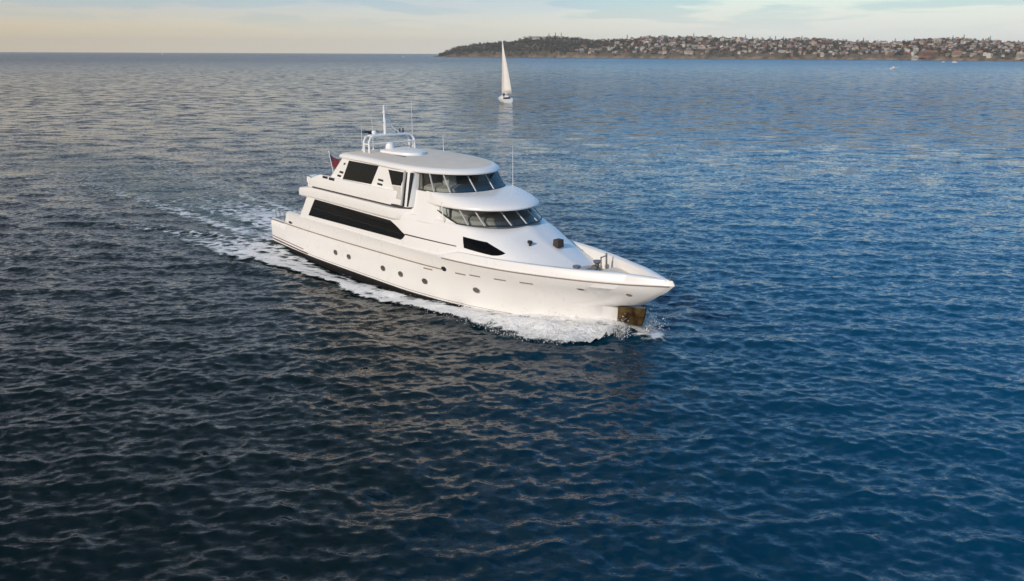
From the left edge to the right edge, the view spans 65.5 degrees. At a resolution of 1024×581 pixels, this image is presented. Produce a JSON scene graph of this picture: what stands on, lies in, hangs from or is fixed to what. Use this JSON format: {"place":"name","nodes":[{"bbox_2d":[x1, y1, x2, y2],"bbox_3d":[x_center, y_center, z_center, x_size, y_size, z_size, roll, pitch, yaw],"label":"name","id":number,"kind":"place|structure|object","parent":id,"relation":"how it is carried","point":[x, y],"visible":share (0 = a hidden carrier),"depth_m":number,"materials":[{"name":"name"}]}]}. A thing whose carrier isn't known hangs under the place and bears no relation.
{"place":"outdoors","nodes":[
{"label":"outdoors","id":0,"kind":"place"},
{"bbox_2d":[0,52,1023,580],"bbox_3d":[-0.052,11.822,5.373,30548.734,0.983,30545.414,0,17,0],"label":"water","id":1,"kind":"structure","parent":0,"point":[820,378],"depth_m":37.17,"materials":[{"name":"blue liquid"}]},
{"bbox_2d":[28,159,663,342],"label":"wake foam","id":2,"kind":"object","parent":1,"relation":"on","point":[270,257],"visible":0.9,"depth_m":46.05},
{"bbox_2d":[270,105,674,325],"bbox_3d":[-3.700,-4.792,46.174,7.257,11.400,32.100,-15,22,-41],"label":"motor yacht","id":3,"kind":"object","parent":1,"relation":"on","point":[446,227],"visible":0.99,"depth_m":42.79,"materials":[{"name":"white"}]},
{"bbox_2d":[338,280,671,344],"bbox_3d":[-2.664,-0.756,45.527,25.414,1.650,9.803,14,21,39],"label":"bow spray","id":4,"kind":"object","parent":1,"relation":"on","point":[646,327],"visible":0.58,"depth_m":37.61,"materials":[{"name":"white liquid"}]},
{"bbox_2d":[498,41,512,102],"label":"sailing yacht","id":5,"kind":"object","parent":1,"relation":"on","point":[506,89],"visible":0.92,"depth_m":222.26,"materials":[{"name":"white fabric"}]},
{"bbox_2d":[0,0,1023,53],"label":"sky","id":6,"kind":"structure","parent":0,"point":[102,26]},
{"bbox_2d":[433,37,1023,60],"bbox_3d":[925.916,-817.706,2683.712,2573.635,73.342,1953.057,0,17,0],"label":"hillside terrain","id":7,"kind":"structure","parent":0,"point":[676,54],"depth_m":2460.33,"materials":[{"name":"green plant"}]},
{"bbox_2d":[438,35,1023,58],"bbox_3d":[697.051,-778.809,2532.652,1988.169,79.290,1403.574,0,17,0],"label":"hillside woodland","id":8,"kind":"object","parent":7,"relation":"on","point":[457,49],"visible":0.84,"depth_m":2572.32,"materials":[{"name":"green plant"}]},
{"bbox_2d":[581,35,1023,56],"bbox_3d":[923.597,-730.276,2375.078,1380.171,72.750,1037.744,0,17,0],"label":"hillside houses","id":9,"kind":"structure","parent":7,"relation":"on","point":[913,53],"depth_m":2407.56,"materials":[{"name":"brick"}]},
{"bbox_2d":[919,50,938,57],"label":"waterfront building","id":10,"kind":"structure","parent":7,"relation":"on","point":[926,53],"depth_m":2150.93,"materials":[{"name":"brick"}]},
{"bbox_2d":[951,50,961,56],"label":"waterfront building","id":11,"kind":"structure","parent":7,"relation":"on","point":[955,53],"depth_m":2109.05,"materials":[{"name":"concrete"}]},
{"bbox_2d":[986,53,992,57],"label":"hillside house","id":12,"kind":"structure","parent":7,"relation":"on","point":[989,55],"depth_m":2056.97,"materials":[{"name":"grey"}]},
{"bbox_2d":[1015,53,1023,59],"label":"waterfront building","id":13,"kind":"structure","parent":7,"relation":"on","point":[1019,56],"depth_m":2003.95,"materials":[{"name":"grey"}]}
]}

